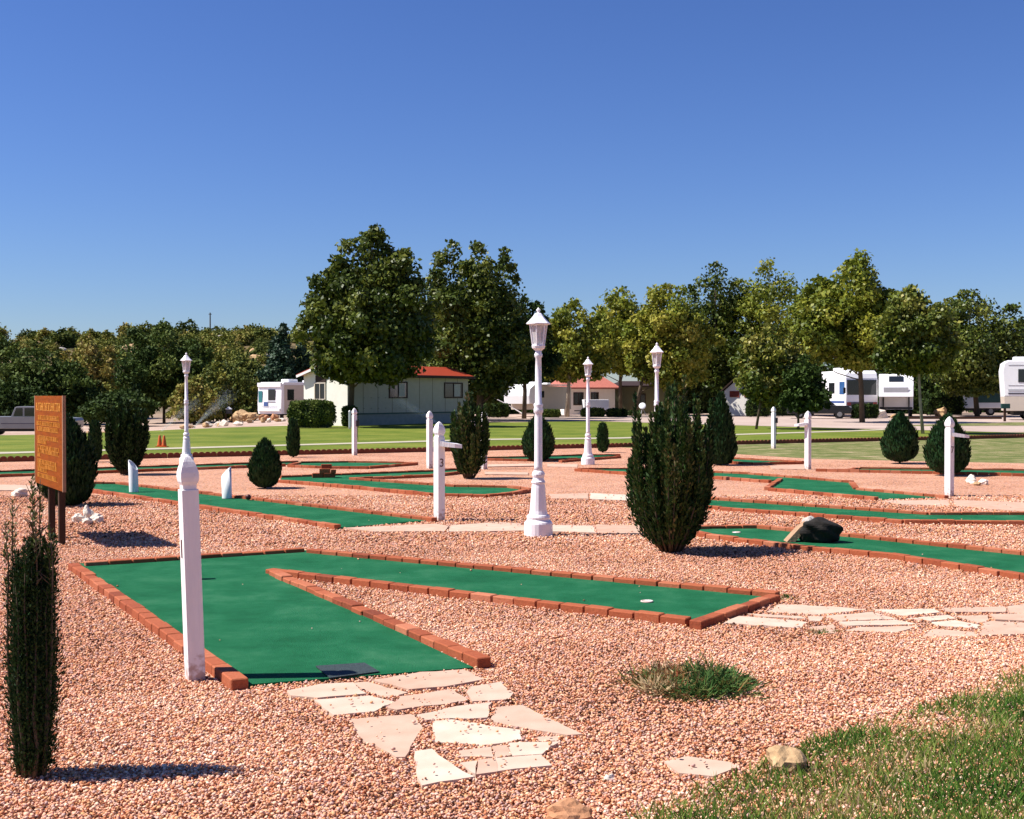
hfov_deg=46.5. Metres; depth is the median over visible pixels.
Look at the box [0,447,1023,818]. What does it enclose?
gravel ground
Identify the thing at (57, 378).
scrub tree
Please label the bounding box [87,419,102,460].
column shrub
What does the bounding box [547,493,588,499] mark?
flagstone
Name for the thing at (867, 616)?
flagstone
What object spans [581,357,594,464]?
lamp post
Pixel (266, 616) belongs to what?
putting lane
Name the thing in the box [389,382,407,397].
window
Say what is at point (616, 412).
bush
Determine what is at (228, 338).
scrub bush
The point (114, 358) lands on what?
scrub bush
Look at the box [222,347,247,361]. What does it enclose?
scrub bush
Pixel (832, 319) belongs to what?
broadleaf tree
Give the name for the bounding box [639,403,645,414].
satellite dish
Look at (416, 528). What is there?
flagstone
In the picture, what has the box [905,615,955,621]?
flagstone
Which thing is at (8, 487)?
flagstone
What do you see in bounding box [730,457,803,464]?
putting lane
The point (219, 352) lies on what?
scrub bush
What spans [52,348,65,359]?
scrub bush
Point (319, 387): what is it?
window
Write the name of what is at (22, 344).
scrub bush
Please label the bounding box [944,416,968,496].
number post
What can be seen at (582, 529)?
flagstone
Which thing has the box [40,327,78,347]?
scrub bush
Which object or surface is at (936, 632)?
flagstone
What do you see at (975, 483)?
rock
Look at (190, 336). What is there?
scrub bush
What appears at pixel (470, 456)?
juniper bush
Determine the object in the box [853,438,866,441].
edging block
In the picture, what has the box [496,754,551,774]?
flagstone
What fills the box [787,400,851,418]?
parked car
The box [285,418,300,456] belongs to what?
column shrub
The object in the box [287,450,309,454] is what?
edging block
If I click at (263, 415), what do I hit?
boulder
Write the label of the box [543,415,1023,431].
road
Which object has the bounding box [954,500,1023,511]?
flagstone
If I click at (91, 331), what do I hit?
scrub bush
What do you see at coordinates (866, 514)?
putting lane
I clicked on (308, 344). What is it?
scrub bush
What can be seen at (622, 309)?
broadleaf tree
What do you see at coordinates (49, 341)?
scrub bush
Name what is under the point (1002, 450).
thin lawn
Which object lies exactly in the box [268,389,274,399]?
window
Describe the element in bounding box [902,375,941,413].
broadleaf tree
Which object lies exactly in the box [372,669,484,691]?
flagstone
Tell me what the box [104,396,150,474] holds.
juniper bush
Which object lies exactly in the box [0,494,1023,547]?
gravel
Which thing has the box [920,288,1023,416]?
broadleaf tree
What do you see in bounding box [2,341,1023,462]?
ground
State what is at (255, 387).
scrub tree
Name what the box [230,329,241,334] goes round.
scrub bush
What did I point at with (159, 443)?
traffic cone
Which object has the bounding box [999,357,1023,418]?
camper
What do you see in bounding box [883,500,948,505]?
flagstone
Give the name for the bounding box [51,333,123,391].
scrub tree
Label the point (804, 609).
flagstone
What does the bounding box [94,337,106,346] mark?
scrub bush
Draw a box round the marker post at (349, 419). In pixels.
[348,410,350,428]
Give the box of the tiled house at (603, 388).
[551,377,618,414]
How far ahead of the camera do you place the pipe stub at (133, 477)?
19.45 m
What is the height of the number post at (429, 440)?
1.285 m
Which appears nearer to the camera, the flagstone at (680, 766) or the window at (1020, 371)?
the flagstone at (680, 766)
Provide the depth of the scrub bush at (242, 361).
180.61 m
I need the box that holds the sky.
[0,0,1023,382]
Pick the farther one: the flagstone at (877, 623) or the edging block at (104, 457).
the edging block at (104, 457)
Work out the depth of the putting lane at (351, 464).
27.35 m
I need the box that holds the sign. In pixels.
[34,396,65,544]
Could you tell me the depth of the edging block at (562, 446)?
36.01 m
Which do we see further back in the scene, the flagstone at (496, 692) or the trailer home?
the trailer home
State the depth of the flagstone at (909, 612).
8.74 m
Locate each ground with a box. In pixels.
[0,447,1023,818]
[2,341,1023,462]
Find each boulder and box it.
[229,413,242,421]
[233,409,247,421]
[242,412,258,420]
[258,414,269,420]
[270,413,278,420]
[784,516,843,542]
[877,409,887,417]
[933,407,946,416]
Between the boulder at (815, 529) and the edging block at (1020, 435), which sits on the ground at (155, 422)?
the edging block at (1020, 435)
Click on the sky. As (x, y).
(175, 161)
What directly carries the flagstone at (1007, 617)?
on the ground at (155, 422)
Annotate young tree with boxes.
[727,322,802,428]
[777,353,832,429]
[867,284,967,433]
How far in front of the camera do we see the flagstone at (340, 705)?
6.08 m
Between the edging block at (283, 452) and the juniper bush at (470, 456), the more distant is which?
the edging block at (283, 452)
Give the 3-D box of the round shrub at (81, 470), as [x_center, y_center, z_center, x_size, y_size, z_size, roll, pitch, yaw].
[-6.448,0.742,17.266,0.898,1.421,0.863,0,1,0]
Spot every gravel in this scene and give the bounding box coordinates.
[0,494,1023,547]
[0,545,1023,632]
[0,628,1023,818]
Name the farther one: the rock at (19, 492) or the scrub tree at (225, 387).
the scrub tree at (225, 387)
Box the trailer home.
[296,366,475,425]
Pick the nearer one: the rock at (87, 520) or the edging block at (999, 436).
the rock at (87, 520)
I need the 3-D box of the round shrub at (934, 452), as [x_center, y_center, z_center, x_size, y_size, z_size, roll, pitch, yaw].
[8.728,0.709,23.849,0.950,1.338,0.974,0,1,0]
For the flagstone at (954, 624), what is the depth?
8.25 m
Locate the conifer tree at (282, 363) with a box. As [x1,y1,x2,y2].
[254,322,312,417]
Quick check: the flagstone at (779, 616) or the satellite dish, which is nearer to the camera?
the flagstone at (779, 616)
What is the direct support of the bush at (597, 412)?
on the road
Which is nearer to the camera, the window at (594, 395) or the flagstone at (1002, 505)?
the flagstone at (1002, 505)
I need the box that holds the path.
[0,429,884,453]
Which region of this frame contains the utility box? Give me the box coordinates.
[225,407,232,422]
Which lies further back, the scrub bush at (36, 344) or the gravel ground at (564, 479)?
the scrub bush at (36, 344)
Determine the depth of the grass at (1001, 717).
4.93 m
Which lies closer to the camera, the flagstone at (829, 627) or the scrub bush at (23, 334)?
the flagstone at (829, 627)
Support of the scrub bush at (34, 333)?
on the ground at (155, 422)
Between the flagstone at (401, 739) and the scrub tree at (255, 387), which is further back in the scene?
the scrub tree at (255, 387)
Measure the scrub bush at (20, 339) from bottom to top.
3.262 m
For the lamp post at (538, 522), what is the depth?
13.49 m
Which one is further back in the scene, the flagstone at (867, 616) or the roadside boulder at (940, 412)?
the roadside boulder at (940, 412)
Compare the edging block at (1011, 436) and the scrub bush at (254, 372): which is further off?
the scrub bush at (254, 372)
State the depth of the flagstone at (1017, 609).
8.90 m
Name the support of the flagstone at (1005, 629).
on the ground at (155, 422)
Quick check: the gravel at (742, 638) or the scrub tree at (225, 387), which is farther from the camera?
the scrub tree at (225, 387)
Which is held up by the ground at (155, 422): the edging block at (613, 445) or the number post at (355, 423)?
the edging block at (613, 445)
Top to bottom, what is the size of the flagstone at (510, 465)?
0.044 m
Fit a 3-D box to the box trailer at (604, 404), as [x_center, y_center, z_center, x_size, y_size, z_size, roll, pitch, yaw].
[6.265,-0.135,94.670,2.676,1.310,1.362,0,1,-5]
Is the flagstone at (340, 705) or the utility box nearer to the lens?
the flagstone at (340, 705)
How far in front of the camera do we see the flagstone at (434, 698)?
6.17 m
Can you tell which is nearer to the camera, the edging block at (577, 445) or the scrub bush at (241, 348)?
the edging block at (577, 445)
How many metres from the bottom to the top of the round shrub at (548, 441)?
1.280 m
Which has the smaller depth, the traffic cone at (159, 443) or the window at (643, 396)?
the traffic cone at (159, 443)
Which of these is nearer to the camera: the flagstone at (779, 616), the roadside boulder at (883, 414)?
the flagstone at (779, 616)
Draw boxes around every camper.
[257,379,303,416]
[879,374,913,416]
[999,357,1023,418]
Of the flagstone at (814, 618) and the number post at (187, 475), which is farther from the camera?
the flagstone at (814, 618)
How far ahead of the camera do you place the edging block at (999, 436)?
44.68 m
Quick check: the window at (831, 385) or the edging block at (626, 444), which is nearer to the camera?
the edging block at (626, 444)
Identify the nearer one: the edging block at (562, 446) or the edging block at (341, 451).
the edging block at (341, 451)
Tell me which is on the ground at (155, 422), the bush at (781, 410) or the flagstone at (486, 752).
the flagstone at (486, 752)
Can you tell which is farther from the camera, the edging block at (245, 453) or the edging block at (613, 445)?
the edging block at (613, 445)
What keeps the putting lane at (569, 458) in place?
on the gravel ground at (564, 479)
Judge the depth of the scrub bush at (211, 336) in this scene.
228.25 m
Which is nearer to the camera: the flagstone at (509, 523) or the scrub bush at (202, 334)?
the flagstone at (509, 523)
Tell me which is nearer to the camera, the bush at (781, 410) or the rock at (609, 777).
the rock at (609, 777)
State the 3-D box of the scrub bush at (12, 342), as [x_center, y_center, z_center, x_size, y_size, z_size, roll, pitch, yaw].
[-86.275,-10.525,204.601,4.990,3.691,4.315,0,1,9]
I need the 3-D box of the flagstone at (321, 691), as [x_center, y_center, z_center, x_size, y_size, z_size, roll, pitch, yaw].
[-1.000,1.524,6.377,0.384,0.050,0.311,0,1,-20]
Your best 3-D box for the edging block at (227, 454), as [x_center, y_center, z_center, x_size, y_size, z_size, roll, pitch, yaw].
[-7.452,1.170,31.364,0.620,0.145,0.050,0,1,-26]
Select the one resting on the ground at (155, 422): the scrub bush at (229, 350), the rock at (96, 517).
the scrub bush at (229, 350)
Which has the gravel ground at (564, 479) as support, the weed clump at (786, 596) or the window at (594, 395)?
the weed clump at (786, 596)
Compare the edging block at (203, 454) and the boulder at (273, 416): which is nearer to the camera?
the edging block at (203, 454)
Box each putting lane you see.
[0,460,297,476]
[68,547,780,690]
[92,481,436,529]
[278,468,530,497]
[287,461,417,468]
[487,454,620,462]
[574,468,627,474]
[696,524,1023,580]
[708,497,1023,525]
[713,471,948,500]
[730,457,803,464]
[816,467,1023,475]
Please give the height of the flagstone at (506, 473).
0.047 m
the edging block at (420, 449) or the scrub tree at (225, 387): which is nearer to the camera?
the edging block at (420, 449)
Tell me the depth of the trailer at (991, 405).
97.07 m
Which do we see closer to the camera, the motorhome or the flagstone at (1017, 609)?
the flagstone at (1017, 609)
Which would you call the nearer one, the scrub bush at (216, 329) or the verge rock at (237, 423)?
the verge rock at (237, 423)
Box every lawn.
[0,421,1023,457]
[625,438,1023,462]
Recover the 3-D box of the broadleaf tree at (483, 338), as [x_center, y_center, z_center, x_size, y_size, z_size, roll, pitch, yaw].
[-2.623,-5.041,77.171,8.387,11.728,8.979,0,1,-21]
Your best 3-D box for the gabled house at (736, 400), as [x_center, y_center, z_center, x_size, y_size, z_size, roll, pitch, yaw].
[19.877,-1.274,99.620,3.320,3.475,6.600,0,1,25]
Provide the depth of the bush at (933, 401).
95.51 m
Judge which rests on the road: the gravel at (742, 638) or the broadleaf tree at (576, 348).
the broadleaf tree at (576, 348)
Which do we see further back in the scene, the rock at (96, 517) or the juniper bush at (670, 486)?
the rock at (96, 517)
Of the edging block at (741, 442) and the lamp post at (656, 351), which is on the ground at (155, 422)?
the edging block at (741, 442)
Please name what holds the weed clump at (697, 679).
on the gravel ground at (564, 479)
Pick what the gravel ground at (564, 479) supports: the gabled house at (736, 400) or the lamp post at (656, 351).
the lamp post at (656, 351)
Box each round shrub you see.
[36,412,99,504]
[246,436,282,487]
[521,415,554,460]
[879,410,919,463]
[922,413,971,473]
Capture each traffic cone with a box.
[155,435,161,446]
[160,435,168,446]
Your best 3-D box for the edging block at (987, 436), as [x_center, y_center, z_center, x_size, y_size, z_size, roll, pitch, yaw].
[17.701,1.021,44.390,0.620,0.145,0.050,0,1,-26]
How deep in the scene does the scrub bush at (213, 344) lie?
221.44 m
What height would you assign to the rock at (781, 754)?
0.125 m
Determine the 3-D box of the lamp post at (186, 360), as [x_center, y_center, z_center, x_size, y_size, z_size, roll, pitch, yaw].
[-7.539,-0.007,27.602,0.328,2.625,0.328,0,1,-20]
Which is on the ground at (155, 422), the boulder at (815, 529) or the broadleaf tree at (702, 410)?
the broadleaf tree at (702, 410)
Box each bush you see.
[0,322,11,339]
[1,338,20,352]
[13,336,31,341]
[15,328,35,341]
[15,341,38,355]
[24,339,47,349]
[28,330,36,340]
[32,327,54,341]
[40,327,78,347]
[42,338,54,344]
[46,343,59,352]
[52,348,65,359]
[64,326,81,338]
[78,328,103,338]
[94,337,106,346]
[100,329,117,339]
[101,349,125,364]
[102,338,115,348]
[103,346,135,356]
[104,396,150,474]
[106,335,133,348]
[115,322,137,337]
[135,320,154,334]
[172,317,205,334]
[178,330,195,342]
[178,333,203,348]
[198,337,212,349]
[199,329,215,338]
[201,340,220,348]
[204,333,222,341]
[208,325,227,331]
[212,348,223,365]
[213,342,243,354]
[214,331,237,345]
[218,348,239,362]
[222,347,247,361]
[223,359,235,371]
[228,340,247,352]
[228,352,257,375]
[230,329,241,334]
[232,367,249,374]
[236,329,255,344]
[240,369,253,378]
[241,323,261,330]
[245,345,267,355]
[249,325,270,338]
[249,338,269,346]
[249,377,259,388]
[253,367,264,377]
[254,341,269,350]
[254,362,265,370]
[256,352,269,363]
[259,327,277,338]
[295,341,313,353]
[341,405,358,425]
[449,390,490,478]
[485,401,509,417]
[542,408,560,416]
[580,407,605,416]
[605,408,627,416]
[624,374,716,552]
[743,400,770,416]
[770,405,794,416]
[850,403,880,418]
[922,392,967,415]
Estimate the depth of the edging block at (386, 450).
33.30 m
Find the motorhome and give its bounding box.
[811,368,877,415]
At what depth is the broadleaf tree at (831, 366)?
110.20 m
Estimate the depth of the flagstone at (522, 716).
5.78 m
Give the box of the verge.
[913,422,1023,425]
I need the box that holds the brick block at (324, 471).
[312,464,335,477]
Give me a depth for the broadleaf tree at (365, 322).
59.34 m
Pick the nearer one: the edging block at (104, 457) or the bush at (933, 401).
the edging block at (104, 457)
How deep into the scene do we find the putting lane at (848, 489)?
20.48 m
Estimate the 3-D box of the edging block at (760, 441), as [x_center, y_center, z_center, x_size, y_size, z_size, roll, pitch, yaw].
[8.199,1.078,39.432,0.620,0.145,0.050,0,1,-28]
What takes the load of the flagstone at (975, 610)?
on the ground at (155, 422)
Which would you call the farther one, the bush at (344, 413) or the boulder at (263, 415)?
the boulder at (263, 415)
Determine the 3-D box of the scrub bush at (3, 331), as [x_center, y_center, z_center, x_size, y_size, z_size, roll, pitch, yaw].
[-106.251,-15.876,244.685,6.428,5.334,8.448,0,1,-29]
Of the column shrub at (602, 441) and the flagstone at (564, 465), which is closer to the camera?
the flagstone at (564, 465)
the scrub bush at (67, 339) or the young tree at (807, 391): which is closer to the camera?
the young tree at (807, 391)
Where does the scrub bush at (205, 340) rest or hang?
on the ground at (155, 422)
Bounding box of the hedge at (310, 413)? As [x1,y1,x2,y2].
[286,399,336,427]
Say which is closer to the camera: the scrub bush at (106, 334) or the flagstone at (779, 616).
the flagstone at (779, 616)
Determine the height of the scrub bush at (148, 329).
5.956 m
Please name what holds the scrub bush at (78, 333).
on the ground at (155, 422)
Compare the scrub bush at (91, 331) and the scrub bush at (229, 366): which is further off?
the scrub bush at (91, 331)
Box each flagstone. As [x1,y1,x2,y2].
[0,485,37,490]
[287,682,366,700]
[313,695,393,717]
[344,524,447,532]
[349,714,422,760]
[354,682,407,698]
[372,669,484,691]
[388,689,468,712]
[414,749,474,788]
[416,702,491,722]
[432,719,520,746]
[448,523,523,532]
[459,747,493,759]
[460,761,476,777]
[466,682,512,703]
[476,758,497,777]
[485,472,527,474]
[487,463,533,466]
[489,705,581,738]
[492,745,510,757]
[495,522,521,524]
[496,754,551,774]
[508,741,560,756]
[537,736,557,741]
[547,464,577,467]
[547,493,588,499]
[553,525,594,533]
[590,493,627,500]
[596,524,639,534]
[664,756,737,779]
[724,616,805,629]
[747,613,804,620]
[767,604,865,615]
[770,464,804,469]
[808,616,823,621]
[809,624,835,634]
[826,612,895,621]
[839,620,915,627]
[844,626,920,633]
[872,609,940,616]
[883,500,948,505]
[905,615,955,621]
[921,629,977,637]
[929,620,978,629]
[944,606,1006,614]
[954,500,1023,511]
[958,615,987,624]
[980,621,1023,636]
[990,613,1023,622]
[1006,604,1023,613]
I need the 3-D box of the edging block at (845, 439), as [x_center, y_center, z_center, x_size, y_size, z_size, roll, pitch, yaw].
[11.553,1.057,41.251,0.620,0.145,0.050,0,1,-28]
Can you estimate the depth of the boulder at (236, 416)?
101.68 m
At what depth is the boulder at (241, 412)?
103.75 m
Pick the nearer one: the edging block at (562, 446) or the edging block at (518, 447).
the edging block at (518, 447)
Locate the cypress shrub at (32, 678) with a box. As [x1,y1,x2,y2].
[0,474,67,778]
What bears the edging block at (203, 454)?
on the ground at (155, 422)
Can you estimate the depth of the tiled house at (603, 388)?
102.05 m
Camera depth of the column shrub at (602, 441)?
33.49 m
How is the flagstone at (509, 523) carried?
on the ground at (155, 422)
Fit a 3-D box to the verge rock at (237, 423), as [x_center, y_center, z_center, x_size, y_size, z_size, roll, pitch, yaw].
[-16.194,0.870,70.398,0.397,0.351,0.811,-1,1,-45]
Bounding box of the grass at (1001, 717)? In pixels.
[625,664,1023,818]
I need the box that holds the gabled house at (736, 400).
[721,374,770,414]
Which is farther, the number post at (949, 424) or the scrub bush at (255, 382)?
the scrub bush at (255, 382)
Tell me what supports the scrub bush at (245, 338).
on the ground at (155, 422)
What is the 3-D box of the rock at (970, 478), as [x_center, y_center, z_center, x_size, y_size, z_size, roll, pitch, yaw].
[8.364,1.288,21.681,0.161,0.224,0.256,0,1,-16]
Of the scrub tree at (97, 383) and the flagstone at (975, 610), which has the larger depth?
the scrub tree at (97, 383)
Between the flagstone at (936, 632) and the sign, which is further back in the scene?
the sign
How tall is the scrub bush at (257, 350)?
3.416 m
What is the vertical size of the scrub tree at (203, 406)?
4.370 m
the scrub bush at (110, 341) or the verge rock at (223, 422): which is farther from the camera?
the scrub bush at (110, 341)
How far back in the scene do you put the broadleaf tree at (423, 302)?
81.63 m
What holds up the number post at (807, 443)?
on the gravel ground at (564, 479)
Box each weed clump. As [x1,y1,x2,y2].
[604,649,777,704]
[780,593,798,599]
[802,627,844,635]
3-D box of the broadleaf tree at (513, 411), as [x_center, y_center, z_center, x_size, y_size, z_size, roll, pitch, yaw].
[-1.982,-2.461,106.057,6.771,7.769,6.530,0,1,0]
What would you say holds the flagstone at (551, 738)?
on the ground at (155, 422)
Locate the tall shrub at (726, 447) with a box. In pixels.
[712,391,737,464]
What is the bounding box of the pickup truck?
[0,406,83,434]
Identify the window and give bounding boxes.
[258,391,261,401]
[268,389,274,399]
[287,389,293,399]
[314,382,325,399]
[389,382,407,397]
[444,382,462,397]
[573,392,583,404]
[591,392,598,399]
[639,394,645,403]
[730,391,738,396]
[829,383,834,392]
[839,382,844,393]
[889,376,902,381]
[1018,369,1023,381]
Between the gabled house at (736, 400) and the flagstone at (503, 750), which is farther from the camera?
the gabled house at (736, 400)
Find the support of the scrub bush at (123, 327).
on the ground at (155, 422)
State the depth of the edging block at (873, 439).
41.78 m
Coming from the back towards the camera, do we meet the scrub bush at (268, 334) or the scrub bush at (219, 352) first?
the scrub bush at (268, 334)
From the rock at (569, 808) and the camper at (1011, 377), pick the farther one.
the camper at (1011, 377)
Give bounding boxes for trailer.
[497,382,571,414]
[574,400,608,410]
[963,390,1001,414]
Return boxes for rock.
[10,488,27,496]
[71,513,84,522]
[82,517,92,523]
[83,505,93,517]
[90,513,103,522]
[202,422,209,427]
[219,419,228,425]
[233,421,242,425]
[545,797,593,818]
[604,774,614,782]
[766,745,806,773]
[965,474,976,483]
[973,481,980,485]
[978,479,987,484]
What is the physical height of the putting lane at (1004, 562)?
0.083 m
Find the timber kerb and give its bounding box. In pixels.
[908,417,1001,418]
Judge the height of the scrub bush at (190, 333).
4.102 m
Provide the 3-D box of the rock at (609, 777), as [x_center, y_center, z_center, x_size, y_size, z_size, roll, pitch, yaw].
[0.403,1.531,4.935,0.043,0.046,0.048,1,1,41]
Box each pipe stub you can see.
[128,460,138,491]
[221,467,231,498]
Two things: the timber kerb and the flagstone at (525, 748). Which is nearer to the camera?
the flagstone at (525, 748)
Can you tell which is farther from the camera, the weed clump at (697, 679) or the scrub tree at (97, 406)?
the scrub tree at (97, 406)
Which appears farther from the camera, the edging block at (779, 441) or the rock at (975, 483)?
the edging block at (779, 441)
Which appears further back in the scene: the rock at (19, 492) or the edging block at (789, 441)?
the edging block at (789, 441)
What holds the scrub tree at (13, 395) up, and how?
on the ground at (155, 422)
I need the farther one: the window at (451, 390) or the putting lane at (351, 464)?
the window at (451, 390)
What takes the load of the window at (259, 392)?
in the camper at (276, 398)
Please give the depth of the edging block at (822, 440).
40.64 m
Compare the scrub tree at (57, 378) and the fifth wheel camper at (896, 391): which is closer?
the fifth wheel camper at (896, 391)
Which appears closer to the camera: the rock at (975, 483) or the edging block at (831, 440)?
the rock at (975, 483)
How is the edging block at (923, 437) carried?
on the ground at (155, 422)
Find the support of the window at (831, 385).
in the motorhome
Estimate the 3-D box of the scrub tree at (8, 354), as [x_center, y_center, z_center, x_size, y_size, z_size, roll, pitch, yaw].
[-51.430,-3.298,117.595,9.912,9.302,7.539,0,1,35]
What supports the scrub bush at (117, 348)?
on the ground at (155, 422)
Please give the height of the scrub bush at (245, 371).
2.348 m
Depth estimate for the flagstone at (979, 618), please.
8.47 m
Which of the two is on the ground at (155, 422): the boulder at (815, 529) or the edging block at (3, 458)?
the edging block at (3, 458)
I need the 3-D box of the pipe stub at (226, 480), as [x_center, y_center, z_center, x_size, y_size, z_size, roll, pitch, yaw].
[-4.379,1.120,18.290,0.162,0.482,0.150,0,1,0]
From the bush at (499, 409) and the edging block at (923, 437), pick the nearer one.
the edging block at (923, 437)
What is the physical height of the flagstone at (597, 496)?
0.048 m
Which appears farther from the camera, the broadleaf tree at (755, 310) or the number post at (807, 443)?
the broadleaf tree at (755, 310)
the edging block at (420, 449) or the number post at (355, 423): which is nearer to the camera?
the number post at (355, 423)
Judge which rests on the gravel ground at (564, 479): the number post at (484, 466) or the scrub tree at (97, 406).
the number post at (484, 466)
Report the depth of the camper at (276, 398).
93.69 m
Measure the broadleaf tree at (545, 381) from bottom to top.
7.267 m
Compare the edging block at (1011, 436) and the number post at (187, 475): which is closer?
the number post at (187, 475)
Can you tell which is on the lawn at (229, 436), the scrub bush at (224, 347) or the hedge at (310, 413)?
the hedge at (310, 413)
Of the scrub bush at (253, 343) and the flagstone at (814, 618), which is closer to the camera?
the flagstone at (814, 618)
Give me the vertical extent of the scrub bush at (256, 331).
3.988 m
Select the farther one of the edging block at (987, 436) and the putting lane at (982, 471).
the edging block at (987, 436)
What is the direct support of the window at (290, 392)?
in the camper at (276, 398)
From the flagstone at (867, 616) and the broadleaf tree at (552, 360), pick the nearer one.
the flagstone at (867, 616)
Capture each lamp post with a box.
[179,353,193,463]
[524,307,552,537]
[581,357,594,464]
[650,343,663,410]
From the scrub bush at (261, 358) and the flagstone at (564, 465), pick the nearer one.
the flagstone at (564, 465)
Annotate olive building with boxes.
[614,381,679,413]
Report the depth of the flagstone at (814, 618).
8.47 m
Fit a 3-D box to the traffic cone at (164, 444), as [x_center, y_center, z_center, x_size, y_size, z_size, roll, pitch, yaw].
[-10.791,0.986,36.975,0.220,0.360,0.220,0,1,0]
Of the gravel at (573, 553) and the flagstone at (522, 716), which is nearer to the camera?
the flagstone at (522, 716)
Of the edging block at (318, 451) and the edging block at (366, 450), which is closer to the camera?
the edging block at (318, 451)
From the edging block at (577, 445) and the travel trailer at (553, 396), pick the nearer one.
the edging block at (577, 445)
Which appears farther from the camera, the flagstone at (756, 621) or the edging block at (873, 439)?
the edging block at (873, 439)
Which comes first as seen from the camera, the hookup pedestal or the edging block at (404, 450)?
the edging block at (404, 450)
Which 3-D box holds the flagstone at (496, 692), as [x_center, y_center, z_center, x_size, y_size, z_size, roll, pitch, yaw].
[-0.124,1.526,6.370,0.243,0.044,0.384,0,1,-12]
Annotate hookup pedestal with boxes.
[1001,404,1009,420]
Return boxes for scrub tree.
[0,333,22,376]
[0,346,99,416]
[0,380,46,415]
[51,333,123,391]
[73,387,160,423]
[76,369,110,419]
[109,317,217,422]
[164,374,222,424]
[166,361,257,421]
[234,378,260,414]
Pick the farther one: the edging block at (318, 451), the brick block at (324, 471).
the edging block at (318, 451)
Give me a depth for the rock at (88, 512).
15.13 m
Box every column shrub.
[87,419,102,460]
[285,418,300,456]
[595,421,609,452]
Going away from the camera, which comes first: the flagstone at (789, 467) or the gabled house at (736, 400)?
the flagstone at (789, 467)
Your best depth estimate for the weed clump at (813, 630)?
7.97 m
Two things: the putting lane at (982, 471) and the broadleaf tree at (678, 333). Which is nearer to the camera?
the putting lane at (982, 471)
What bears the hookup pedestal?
on the road
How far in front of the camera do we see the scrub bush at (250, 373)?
178.32 m
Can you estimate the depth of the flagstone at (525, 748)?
5.35 m
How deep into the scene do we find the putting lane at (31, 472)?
25.76 m
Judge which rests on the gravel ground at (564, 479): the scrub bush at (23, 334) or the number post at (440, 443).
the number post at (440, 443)
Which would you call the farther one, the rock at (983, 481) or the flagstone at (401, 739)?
the rock at (983, 481)
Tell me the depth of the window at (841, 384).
87.54 m
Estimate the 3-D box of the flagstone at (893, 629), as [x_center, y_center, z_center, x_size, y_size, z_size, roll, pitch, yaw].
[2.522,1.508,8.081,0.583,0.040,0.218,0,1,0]
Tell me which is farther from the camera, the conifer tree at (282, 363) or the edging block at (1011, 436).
the conifer tree at (282, 363)
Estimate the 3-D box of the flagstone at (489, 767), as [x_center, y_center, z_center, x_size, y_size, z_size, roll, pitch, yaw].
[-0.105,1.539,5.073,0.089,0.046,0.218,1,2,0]
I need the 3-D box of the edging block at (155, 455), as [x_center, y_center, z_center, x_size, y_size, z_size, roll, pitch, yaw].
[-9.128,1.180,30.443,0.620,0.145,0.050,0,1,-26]
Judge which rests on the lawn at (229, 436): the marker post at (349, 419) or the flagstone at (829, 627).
the marker post at (349, 419)
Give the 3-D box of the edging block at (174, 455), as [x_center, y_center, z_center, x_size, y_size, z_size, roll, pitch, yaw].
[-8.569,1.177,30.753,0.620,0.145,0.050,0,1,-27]
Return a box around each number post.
[176,454,205,681]
[352,408,358,454]
[426,411,432,468]
[433,421,461,520]
[481,413,487,468]
[771,407,777,448]
[794,411,811,468]
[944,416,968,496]
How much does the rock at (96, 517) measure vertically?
0.164 m
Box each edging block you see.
[0,456,6,461]
[7,456,34,461]
[100,454,108,459]
[142,453,166,458]
[167,452,191,457]
[192,452,216,456]
[217,451,240,456]
[241,451,251,455]
[277,450,286,454]
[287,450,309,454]
[310,449,331,454]
[332,449,351,453]
[357,448,374,453]
[375,448,395,452]
[396,447,416,452]
[417,447,433,451]
[496,445,515,449]
[515,445,521,449]
[553,444,570,448]
[571,444,584,448]
[608,443,622,447]
[623,443,632,446]
[737,440,752,444]
[753,440,767,443]
[767,439,781,443]
[782,439,796,442]
[811,438,824,442]
[825,438,838,441]
[839,438,852,441]
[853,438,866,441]
[867,437,879,440]
[920,436,928,439]
[970,435,981,438]
[981,435,993,438]
[994,435,1004,437]
[1005,434,1016,437]
[1016,434,1023,437]
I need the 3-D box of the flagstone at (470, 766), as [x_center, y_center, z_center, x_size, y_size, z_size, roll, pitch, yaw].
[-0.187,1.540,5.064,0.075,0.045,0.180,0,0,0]
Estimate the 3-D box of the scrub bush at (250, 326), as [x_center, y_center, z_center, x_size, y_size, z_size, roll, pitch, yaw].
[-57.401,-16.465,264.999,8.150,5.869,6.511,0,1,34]
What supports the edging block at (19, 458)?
on the ground at (155, 422)
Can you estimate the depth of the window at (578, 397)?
101.75 m
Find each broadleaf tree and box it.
[287,223,441,426]
[412,283,444,365]
[420,239,549,407]
[473,381,521,413]
[512,297,563,418]
[520,372,593,412]
[542,297,622,416]
[584,285,651,408]
[618,282,726,415]
[671,260,756,410]
[680,390,707,412]
[704,257,826,375]
[781,247,904,422]
[824,363,907,412]
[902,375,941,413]
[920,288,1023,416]
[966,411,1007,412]
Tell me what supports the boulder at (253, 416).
on the ground at (155, 422)
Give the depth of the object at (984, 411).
113.73 m
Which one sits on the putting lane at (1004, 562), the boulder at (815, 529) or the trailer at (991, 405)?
the boulder at (815, 529)
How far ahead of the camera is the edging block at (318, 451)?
32.48 m

